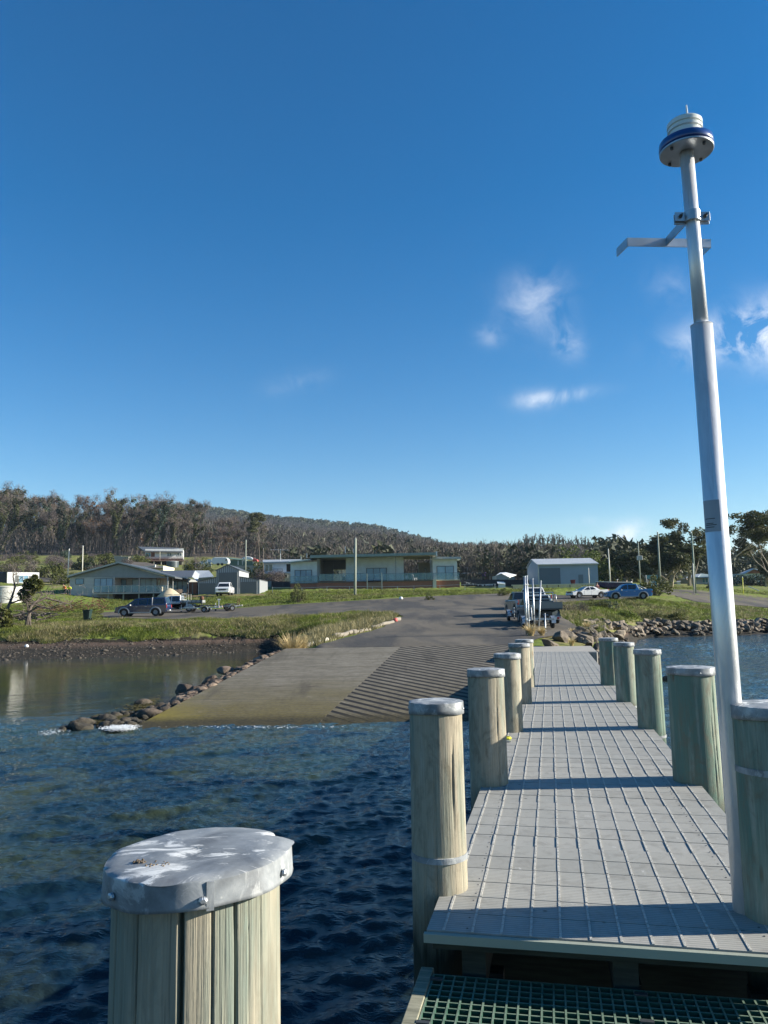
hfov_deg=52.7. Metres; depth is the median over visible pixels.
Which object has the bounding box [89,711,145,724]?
seaweed
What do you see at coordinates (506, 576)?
domed shed
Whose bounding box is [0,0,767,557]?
sky
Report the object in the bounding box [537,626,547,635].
tussock
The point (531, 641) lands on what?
piling
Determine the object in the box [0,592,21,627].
bush
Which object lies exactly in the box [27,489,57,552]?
burnt gum tree
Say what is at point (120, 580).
gabled house
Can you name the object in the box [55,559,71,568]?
scrub bush
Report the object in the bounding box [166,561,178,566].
water tank
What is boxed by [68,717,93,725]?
boulder
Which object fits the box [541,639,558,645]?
rock
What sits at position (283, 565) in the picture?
balcony house
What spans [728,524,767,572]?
gum tree
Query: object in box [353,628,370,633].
log
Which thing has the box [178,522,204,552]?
bare gum tree
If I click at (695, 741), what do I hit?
piling
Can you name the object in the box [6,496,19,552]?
burnt gum tree
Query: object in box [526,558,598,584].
steel shed
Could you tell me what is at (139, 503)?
burnt gum tree
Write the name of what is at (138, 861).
droppings
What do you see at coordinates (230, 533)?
bare gum tree
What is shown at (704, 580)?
window
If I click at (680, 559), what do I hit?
gum tree
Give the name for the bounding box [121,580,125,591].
window
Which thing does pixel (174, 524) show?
bare gum tree
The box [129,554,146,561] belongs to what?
wattle shrub
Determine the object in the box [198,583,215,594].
roller door
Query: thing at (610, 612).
grass
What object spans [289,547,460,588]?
modern house
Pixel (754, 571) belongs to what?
gable cottage
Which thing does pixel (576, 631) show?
rock
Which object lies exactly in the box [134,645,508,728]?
boat ramp
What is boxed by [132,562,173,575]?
hip roof house
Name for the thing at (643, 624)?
rock
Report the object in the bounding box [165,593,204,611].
flatbed ute
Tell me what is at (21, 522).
bare gum tree
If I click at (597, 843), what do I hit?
jetty
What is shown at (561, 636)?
rock
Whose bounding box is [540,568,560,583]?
roller door
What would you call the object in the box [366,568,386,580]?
window
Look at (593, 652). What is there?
abutment
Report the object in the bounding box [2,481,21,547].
burnt gum tree
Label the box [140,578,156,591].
window
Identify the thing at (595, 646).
rock
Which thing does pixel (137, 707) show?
seaweed
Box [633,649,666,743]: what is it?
piling
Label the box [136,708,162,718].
boulder
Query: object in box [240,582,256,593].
roller door
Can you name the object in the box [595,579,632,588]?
motor boat
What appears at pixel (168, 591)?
sand heap
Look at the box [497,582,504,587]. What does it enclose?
service box
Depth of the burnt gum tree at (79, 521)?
316.66 m
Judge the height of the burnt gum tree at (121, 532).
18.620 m
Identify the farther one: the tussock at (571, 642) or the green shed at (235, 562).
the green shed at (235, 562)
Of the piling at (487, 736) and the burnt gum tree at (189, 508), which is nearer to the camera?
the piling at (487, 736)
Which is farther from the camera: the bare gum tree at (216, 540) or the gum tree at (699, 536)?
the bare gum tree at (216, 540)
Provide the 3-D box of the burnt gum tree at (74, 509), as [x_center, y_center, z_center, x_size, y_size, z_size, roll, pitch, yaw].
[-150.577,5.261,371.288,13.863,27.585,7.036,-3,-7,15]
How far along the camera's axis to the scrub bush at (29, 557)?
247.28 m
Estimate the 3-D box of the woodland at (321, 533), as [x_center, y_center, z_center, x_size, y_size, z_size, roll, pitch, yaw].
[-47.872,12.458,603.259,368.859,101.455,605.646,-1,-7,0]
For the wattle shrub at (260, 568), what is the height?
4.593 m
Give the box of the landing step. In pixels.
[401,967,767,1023]
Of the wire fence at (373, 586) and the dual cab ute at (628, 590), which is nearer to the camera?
the dual cab ute at (628, 590)
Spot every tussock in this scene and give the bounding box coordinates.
[273,630,309,649]
[290,636,310,647]
[524,622,539,635]
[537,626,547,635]
[568,638,576,645]
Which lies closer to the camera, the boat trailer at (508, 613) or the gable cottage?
the boat trailer at (508, 613)
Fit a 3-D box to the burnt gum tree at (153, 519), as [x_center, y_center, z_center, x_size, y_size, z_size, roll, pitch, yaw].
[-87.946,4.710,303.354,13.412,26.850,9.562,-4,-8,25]
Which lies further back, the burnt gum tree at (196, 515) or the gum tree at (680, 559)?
the burnt gum tree at (196, 515)
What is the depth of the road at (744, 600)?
107.67 m
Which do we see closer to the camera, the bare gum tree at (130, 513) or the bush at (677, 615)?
the bush at (677, 615)
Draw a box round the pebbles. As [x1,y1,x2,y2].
[0,635,294,659]
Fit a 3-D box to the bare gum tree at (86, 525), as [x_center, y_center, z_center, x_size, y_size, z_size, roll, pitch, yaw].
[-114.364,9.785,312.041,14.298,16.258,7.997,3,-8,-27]
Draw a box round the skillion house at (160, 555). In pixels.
[138,547,183,564]
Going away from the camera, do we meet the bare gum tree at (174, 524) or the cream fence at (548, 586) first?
the cream fence at (548, 586)
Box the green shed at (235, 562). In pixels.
[226,557,247,565]
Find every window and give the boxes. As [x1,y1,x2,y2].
[16,575,30,582]
[75,579,83,583]
[94,578,112,592]
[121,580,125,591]
[132,579,138,591]
[138,599,146,604]
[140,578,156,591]
[153,598,163,603]
[172,596,178,601]
[173,581,187,593]
[265,564,272,571]
[295,570,311,581]
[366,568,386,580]
[437,566,453,579]
[529,596,548,600]
[628,585,635,588]
[702,578,707,582]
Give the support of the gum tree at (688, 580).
on the ground at (199, 637)
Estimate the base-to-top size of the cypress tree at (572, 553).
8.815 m
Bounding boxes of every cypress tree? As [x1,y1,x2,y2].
[552,544,589,558]
[581,550,616,580]
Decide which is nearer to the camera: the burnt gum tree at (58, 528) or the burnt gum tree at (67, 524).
the burnt gum tree at (67, 524)
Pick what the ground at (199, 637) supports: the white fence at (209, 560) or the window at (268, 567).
the white fence at (209, 560)
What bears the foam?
on the water
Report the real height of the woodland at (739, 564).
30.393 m
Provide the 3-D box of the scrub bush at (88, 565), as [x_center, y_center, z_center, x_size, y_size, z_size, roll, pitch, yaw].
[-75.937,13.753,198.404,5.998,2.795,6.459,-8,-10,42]
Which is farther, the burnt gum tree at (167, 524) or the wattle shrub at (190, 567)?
the burnt gum tree at (167, 524)
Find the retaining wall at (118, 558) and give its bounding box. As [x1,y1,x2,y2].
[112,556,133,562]
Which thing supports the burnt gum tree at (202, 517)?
on the ground at (199, 637)
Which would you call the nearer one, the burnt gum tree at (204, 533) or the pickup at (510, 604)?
the pickup at (510, 604)
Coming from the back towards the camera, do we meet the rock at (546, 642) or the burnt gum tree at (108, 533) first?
the burnt gum tree at (108, 533)
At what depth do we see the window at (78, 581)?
109.70 m
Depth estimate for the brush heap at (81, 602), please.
84.43 m
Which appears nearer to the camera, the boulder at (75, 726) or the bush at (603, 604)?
the boulder at (75, 726)
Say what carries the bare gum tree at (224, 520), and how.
on the ground at (199, 637)
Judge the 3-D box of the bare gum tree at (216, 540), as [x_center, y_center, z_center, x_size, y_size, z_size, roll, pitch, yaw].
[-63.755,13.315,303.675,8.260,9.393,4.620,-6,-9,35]
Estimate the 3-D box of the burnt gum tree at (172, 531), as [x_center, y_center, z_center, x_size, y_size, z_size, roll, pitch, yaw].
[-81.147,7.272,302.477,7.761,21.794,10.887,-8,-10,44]
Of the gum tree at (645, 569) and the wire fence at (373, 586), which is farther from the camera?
the gum tree at (645, 569)
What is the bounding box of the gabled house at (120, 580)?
[67,562,192,599]
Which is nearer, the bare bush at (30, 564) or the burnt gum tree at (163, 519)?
the bare bush at (30, 564)
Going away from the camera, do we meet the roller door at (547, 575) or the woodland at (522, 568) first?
the roller door at (547, 575)
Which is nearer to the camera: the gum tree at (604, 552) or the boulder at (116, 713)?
the boulder at (116, 713)
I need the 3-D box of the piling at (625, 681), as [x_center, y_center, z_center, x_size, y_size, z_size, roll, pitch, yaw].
[4.121,4.194,12.967,0.373,3.987,0.380,-1,-7,0]
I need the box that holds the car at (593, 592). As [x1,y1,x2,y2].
[566,586,608,597]
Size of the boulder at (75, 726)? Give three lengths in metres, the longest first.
0.588 x 0.588 x 0.306 m
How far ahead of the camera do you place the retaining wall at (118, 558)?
235.27 m
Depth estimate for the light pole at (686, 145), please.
4.33 m
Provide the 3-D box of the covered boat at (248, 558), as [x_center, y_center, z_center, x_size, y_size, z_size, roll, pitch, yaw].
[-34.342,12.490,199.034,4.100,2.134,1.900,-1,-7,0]
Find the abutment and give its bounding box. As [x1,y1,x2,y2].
[533,646,597,662]
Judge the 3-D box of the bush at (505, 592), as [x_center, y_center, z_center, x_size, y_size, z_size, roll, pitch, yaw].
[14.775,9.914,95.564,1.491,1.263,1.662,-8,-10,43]
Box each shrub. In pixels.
[35,562,64,577]
[47,572,69,584]
[75,552,115,569]
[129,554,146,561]
[182,557,212,572]
[244,561,268,578]
[599,567,624,581]
[638,574,673,595]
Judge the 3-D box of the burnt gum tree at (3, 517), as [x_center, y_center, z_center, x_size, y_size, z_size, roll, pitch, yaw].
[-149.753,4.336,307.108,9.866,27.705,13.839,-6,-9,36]
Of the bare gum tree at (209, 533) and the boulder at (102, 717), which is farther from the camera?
the bare gum tree at (209, 533)
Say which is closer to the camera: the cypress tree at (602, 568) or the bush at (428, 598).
the bush at (428, 598)
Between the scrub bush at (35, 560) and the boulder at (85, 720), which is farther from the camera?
the scrub bush at (35, 560)
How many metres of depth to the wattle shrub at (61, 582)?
127.35 m
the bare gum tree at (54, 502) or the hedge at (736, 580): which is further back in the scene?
the bare gum tree at (54, 502)
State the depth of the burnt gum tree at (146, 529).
297.25 m
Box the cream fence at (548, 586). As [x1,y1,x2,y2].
[511,583,602,588]
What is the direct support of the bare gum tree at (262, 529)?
on the ground at (199, 637)
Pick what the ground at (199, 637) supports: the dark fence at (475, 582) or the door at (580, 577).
the dark fence at (475, 582)
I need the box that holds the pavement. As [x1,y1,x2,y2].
[316,609,576,647]
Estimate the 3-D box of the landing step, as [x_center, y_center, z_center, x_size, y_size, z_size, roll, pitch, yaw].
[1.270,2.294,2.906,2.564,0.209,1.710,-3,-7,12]
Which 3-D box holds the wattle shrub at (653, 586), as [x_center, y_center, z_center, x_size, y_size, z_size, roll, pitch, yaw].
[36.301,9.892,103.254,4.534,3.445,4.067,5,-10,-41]
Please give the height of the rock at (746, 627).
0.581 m
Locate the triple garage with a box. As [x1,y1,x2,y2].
[197,564,267,594]
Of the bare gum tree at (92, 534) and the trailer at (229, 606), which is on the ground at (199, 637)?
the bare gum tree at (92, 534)
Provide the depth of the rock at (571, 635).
37.17 m
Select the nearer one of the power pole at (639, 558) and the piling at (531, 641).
the piling at (531, 641)
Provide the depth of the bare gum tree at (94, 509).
312.17 m
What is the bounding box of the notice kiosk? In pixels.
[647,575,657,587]
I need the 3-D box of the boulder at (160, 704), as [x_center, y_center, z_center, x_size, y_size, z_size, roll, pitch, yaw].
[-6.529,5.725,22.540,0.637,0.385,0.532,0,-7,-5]
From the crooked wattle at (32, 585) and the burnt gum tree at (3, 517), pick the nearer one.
the crooked wattle at (32, 585)
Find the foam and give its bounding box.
[98,724,139,731]
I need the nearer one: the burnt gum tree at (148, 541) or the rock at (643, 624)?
the rock at (643, 624)
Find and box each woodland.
[0,514,287,558]
[190,516,594,557]
[273,540,564,579]
[582,534,767,582]
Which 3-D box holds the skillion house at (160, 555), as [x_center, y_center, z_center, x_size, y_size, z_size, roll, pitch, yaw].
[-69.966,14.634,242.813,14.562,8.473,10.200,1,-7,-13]
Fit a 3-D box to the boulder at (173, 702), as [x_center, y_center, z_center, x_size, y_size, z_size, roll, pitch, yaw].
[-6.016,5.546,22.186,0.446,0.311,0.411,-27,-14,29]
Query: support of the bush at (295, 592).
on the ground at (199, 637)
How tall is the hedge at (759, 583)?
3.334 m
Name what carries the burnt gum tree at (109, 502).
on the ground at (199, 637)
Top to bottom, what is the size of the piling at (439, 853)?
4.064 m
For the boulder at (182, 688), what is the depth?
26.09 m
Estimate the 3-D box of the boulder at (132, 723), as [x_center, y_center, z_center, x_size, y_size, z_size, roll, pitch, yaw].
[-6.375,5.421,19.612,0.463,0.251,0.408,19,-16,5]
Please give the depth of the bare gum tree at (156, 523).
305.38 m
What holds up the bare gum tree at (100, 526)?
on the ground at (199, 637)
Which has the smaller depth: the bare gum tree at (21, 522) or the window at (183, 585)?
the window at (183, 585)
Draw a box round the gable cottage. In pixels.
[732,568,764,584]
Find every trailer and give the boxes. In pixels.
[180,600,222,612]
[214,599,242,610]
[506,600,517,620]
[520,605,559,627]
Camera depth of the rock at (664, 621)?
72.08 m
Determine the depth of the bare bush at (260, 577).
137.62 m
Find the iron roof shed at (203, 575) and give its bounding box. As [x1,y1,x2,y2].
[196,571,213,580]
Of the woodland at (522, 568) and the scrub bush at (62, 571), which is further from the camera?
the woodland at (522, 568)
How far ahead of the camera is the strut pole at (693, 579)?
114.96 m
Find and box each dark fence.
[268,581,290,586]
[461,579,528,586]
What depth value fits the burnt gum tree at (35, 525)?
308.21 m
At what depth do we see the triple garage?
111.80 m
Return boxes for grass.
[0,614,287,643]
[2,604,103,622]
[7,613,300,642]
[98,588,554,609]
[276,610,399,644]
[279,609,398,647]
[559,598,767,632]
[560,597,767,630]
[581,584,767,594]
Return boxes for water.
[0,634,767,1023]
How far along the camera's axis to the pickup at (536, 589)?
67.30 m
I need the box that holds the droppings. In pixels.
[132,859,169,866]
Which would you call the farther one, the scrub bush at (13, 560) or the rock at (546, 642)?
the scrub bush at (13, 560)
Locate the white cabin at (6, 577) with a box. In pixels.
[0,572,38,582]
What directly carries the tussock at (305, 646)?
on the ground at (199, 637)
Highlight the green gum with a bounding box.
[246,512,265,564]
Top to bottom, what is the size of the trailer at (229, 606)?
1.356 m
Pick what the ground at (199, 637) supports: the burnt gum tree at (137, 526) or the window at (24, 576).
the burnt gum tree at (137, 526)
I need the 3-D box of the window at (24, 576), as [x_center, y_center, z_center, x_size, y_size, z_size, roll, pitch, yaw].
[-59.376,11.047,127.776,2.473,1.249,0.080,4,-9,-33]
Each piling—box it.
[101,827,293,1023]
[408,698,467,985]
[467,667,507,811]
[493,652,522,732]
[508,643,531,703]
[515,639,534,686]
[598,637,617,685]
[613,642,636,708]
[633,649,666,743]
[665,665,724,812]
[730,699,767,999]
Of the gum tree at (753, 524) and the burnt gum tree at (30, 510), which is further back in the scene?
the burnt gum tree at (30, 510)
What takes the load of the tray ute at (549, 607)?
on the ground at (199, 637)
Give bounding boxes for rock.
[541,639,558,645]
[552,630,568,642]
[561,630,577,640]
[572,630,581,634]
[576,633,593,643]
[580,631,591,635]
[593,643,598,649]
[600,630,606,637]
[614,630,625,635]
[614,633,623,639]
[636,622,646,626]
[662,619,668,625]
[692,622,703,627]
[743,625,750,630]
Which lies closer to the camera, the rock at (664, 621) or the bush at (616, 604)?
the rock at (664, 621)
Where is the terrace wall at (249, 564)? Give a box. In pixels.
[235,561,262,574]
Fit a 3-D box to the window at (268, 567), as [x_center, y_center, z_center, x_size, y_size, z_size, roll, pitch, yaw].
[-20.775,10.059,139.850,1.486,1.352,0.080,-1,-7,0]
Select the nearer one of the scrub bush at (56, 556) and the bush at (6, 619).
the bush at (6, 619)
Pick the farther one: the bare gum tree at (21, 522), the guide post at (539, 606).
the bare gum tree at (21, 522)
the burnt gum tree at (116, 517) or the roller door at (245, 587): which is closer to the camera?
the roller door at (245, 587)
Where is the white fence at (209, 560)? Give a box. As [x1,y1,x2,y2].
[189,559,210,566]
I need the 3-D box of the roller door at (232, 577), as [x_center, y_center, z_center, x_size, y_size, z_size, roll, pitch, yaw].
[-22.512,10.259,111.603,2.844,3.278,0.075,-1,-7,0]
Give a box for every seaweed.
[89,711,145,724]
[114,695,160,711]
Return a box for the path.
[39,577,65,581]
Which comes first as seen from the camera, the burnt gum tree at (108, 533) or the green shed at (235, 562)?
the green shed at (235, 562)
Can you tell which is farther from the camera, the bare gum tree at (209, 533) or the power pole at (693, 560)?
the bare gum tree at (209, 533)
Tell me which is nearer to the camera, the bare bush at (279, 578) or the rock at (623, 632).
the rock at (623, 632)
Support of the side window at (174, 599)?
in the flatbed ute at (177, 601)
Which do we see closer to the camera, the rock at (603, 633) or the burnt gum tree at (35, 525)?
the rock at (603, 633)
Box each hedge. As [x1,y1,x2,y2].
[732,573,764,585]
[746,574,764,585]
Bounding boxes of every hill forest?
[170,502,496,545]
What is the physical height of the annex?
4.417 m
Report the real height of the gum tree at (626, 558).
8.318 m
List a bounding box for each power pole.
[67,549,69,577]
[245,540,246,570]
[354,538,356,594]
[608,549,610,581]
[637,542,642,581]
[657,531,661,588]
[691,532,696,592]
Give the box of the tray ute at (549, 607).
[515,592,562,623]
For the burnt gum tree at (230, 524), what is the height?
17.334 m
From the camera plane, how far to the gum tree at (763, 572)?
168.24 m
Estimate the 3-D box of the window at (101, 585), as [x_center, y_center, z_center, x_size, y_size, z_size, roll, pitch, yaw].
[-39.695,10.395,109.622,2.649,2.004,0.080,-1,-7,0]
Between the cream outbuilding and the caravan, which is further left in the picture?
the caravan
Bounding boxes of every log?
[332,629,357,636]
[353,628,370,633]
[371,620,394,628]
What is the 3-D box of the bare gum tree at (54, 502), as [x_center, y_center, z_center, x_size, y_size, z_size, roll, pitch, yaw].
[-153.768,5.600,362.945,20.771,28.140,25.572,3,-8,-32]
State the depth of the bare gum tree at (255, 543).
311.08 m
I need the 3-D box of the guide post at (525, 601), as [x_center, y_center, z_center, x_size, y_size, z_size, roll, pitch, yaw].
[7.074,4.865,38.679,0.155,3.324,0.148,-1,-7,0]
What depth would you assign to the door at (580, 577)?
119.54 m
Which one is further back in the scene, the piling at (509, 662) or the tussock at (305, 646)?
the tussock at (305, 646)
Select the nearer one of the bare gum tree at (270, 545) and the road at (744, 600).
the road at (744, 600)
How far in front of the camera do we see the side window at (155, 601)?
75.25 m
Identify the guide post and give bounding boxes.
[523,576,527,634]
[526,576,529,626]
[532,579,535,633]
[538,581,540,632]
[544,613,545,632]
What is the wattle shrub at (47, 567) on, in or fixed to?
on the ground at (199, 637)
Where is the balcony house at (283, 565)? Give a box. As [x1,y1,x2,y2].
[263,553,306,581]
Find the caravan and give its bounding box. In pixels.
[211,557,229,565]
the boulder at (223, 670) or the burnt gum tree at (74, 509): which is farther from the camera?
the burnt gum tree at (74, 509)
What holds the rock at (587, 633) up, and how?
on the ground at (199, 637)
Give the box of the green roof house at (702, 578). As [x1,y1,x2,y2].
[677,574,708,583]
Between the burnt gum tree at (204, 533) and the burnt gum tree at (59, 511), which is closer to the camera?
the burnt gum tree at (59, 511)
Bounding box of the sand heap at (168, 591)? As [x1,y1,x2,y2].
[157,588,178,596]
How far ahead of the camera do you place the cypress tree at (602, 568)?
157.76 m
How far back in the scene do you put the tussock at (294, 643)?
33.84 m
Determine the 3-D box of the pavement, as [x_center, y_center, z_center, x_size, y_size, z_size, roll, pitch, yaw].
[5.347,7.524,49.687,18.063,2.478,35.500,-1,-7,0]
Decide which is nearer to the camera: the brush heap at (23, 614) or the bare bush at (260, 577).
the brush heap at (23, 614)
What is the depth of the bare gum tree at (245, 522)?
323.38 m
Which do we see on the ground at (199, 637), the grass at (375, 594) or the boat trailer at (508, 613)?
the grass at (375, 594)
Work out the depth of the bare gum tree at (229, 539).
297.63 m
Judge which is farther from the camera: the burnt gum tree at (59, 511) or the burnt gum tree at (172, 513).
the burnt gum tree at (172, 513)
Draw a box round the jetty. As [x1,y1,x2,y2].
[423,651,767,999]
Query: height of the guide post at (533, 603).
3.252 m
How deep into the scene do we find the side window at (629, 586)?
86.76 m
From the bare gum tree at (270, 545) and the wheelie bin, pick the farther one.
the bare gum tree at (270, 545)
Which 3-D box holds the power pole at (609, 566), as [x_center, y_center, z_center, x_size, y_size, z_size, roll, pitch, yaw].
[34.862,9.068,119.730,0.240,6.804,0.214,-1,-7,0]
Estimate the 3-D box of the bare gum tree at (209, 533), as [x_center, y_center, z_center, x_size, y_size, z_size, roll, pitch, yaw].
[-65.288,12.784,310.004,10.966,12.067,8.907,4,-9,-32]
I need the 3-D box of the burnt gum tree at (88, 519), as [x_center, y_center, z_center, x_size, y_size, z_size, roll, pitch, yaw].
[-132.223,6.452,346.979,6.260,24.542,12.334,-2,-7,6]
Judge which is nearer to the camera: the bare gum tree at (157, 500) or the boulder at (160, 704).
the boulder at (160, 704)
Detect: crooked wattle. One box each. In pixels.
[0,558,84,625]
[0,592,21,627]
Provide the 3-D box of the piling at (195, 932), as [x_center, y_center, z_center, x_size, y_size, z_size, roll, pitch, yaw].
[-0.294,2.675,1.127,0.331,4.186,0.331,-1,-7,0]
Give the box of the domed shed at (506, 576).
[492,572,515,579]
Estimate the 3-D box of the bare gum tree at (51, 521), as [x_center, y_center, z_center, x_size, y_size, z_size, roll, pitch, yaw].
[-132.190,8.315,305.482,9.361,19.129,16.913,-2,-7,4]
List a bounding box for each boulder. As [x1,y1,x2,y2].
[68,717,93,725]
[70,721,90,730]
[97,714,116,720]
[100,721,109,727]
[107,719,120,726]
[111,712,122,715]
[120,717,130,721]
[123,721,137,726]
[133,699,152,705]
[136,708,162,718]
[141,715,149,719]
[154,702,165,706]
[158,706,168,711]
[170,700,180,705]
[175,683,191,694]
[201,675,217,683]
[216,666,233,674]
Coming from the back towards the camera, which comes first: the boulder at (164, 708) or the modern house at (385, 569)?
the modern house at (385, 569)
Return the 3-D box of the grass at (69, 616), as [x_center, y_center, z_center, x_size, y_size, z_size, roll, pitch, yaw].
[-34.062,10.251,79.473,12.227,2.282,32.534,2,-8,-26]
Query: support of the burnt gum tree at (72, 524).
on the ground at (199, 637)
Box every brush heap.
[10,609,60,620]
[25,598,112,611]
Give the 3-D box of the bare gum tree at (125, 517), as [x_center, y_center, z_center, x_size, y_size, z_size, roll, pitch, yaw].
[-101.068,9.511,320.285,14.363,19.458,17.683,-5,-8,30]
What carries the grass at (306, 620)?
on the ground at (199, 637)
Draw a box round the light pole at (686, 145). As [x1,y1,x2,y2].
[616,105,744,914]
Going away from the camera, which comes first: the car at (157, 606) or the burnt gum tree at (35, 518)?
the car at (157, 606)
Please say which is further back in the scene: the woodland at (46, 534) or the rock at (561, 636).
the woodland at (46, 534)
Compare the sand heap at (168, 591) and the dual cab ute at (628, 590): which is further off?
the sand heap at (168, 591)
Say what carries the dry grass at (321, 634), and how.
on the ground at (199, 637)
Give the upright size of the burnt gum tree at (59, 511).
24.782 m
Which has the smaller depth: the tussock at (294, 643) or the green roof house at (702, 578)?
the tussock at (294, 643)
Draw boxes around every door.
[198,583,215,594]
[218,572,237,594]
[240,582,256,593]
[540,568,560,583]
[578,574,583,583]
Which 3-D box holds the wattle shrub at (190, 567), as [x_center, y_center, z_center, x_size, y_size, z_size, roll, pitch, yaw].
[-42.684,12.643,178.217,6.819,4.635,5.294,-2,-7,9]
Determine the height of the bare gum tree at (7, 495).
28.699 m
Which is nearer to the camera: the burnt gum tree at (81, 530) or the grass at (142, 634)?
the grass at (142, 634)
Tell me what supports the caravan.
on the ground at (199, 637)
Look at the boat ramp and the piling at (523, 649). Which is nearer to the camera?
the piling at (523, 649)
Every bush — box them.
[0,560,44,572]
[6,556,26,564]
[15,551,31,555]
[24,554,35,560]
[28,557,40,563]
[42,556,64,564]
[48,554,65,562]
[50,569,76,578]
[54,550,71,557]
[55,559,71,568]
[71,561,98,569]
[121,558,135,563]
[181,556,203,568]
[252,568,284,581]
[265,570,289,581]
[289,583,305,601]
[424,594,434,599]
[497,587,509,595]
[562,602,591,612]
[585,599,609,606]
[597,600,619,609]
[619,605,640,618]
[638,609,662,618]
[663,612,687,620]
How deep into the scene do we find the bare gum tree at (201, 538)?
326.45 m
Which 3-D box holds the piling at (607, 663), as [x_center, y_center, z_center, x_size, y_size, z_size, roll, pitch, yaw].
[4.655,4.552,15.743,0.421,3.954,0.422,-1,-7,0]
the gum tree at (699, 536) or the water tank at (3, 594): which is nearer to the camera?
the water tank at (3, 594)
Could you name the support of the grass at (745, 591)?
on the ground at (199, 637)
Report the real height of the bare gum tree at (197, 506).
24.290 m
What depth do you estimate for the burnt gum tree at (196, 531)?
296.04 m
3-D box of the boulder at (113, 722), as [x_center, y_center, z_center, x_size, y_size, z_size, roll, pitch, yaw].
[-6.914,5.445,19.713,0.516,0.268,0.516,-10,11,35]
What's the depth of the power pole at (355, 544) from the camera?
100.84 m
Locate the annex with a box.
[161,571,198,593]
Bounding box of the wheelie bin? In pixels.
[82,610,92,619]
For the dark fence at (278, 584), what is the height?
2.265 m
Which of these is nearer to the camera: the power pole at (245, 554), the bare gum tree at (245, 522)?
the power pole at (245, 554)
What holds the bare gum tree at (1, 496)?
on the ground at (199, 637)
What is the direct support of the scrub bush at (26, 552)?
on the ground at (199, 637)
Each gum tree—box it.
[0,485,44,554]
[0,487,35,552]
[0,489,28,544]
[0,491,18,541]
[1,492,40,533]
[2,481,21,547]
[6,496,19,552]
[11,503,31,538]
[19,502,51,552]
[23,497,58,545]
[26,498,41,552]
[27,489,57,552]
[34,494,77,540]
[37,510,58,552]
[52,503,69,550]
[55,494,68,554]
[60,502,77,553]
[64,494,82,543]
[68,511,95,552]
[69,512,85,546]
[73,494,114,546]
[74,506,90,553]
[79,516,91,553]
[82,500,95,550]
[82,518,112,553]
[87,521,97,549]
[95,515,112,553]
[98,497,135,551]
[102,488,119,531]
[103,484,143,555]
[104,519,110,550]
[105,493,148,551]
[110,518,137,553]
[120,515,146,553]
[129,501,147,553]
[130,506,148,554]
[138,518,159,535]
[139,497,169,511]
[141,520,153,555]
[142,494,169,546]
[143,494,157,546]
[151,491,180,546]
[157,517,184,538]
[158,513,169,546]
[162,496,180,547]
[165,518,182,548]
[166,506,187,547]
[174,498,211,553]
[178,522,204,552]
[183,497,192,536]
[184,503,200,549]
[188,508,209,556]
[192,510,206,548]
[197,533,207,546]
[203,528,208,551]
[207,530,232,555]
[209,521,218,546]
[213,517,244,552]
[213,534,227,555]
[215,528,236,548]
[220,525,246,557]
[220,534,239,556]
[225,517,235,554]
[234,519,253,554]
[251,541,269,559]
[253,525,267,555]
[256,541,264,558]
[268,541,276,558]
[594,546,621,580]
[606,550,642,581]
[612,549,675,581]
[619,566,633,581]
[629,533,706,585]
[632,561,656,582]
[648,549,691,586]
[660,518,705,584]
[675,555,705,585]
[728,510,767,560]
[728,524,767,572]
[754,550,767,586]
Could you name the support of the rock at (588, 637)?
on the ground at (199, 637)
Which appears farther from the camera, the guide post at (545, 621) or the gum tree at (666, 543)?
the gum tree at (666, 543)
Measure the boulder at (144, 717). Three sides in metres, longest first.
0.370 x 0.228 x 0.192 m
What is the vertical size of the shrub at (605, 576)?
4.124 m
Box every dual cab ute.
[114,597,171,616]
[215,582,233,595]
[603,584,652,599]
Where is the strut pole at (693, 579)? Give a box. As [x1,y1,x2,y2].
[693,564,694,592]
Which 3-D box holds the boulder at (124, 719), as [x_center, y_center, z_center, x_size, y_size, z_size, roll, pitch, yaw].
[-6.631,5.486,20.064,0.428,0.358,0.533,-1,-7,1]
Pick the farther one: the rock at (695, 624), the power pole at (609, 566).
the power pole at (609, 566)
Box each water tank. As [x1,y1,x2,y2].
[0,586,21,602]
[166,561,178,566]
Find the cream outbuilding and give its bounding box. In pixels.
[334,570,345,580]
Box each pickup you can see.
[504,592,531,614]
[521,587,551,600]
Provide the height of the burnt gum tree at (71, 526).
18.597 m
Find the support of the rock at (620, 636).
on the ground at (199, 637)
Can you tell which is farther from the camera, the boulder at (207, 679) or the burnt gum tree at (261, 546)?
the burnt gum tree at (261, 546)
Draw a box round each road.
[101,593,633,618]
[658,589,767,607]
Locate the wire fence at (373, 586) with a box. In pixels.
[272,584,473,592]
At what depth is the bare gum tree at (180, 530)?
332.36 m
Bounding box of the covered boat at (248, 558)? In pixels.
[242,556,258,564]
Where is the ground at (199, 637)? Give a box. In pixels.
[0,515,767,659]

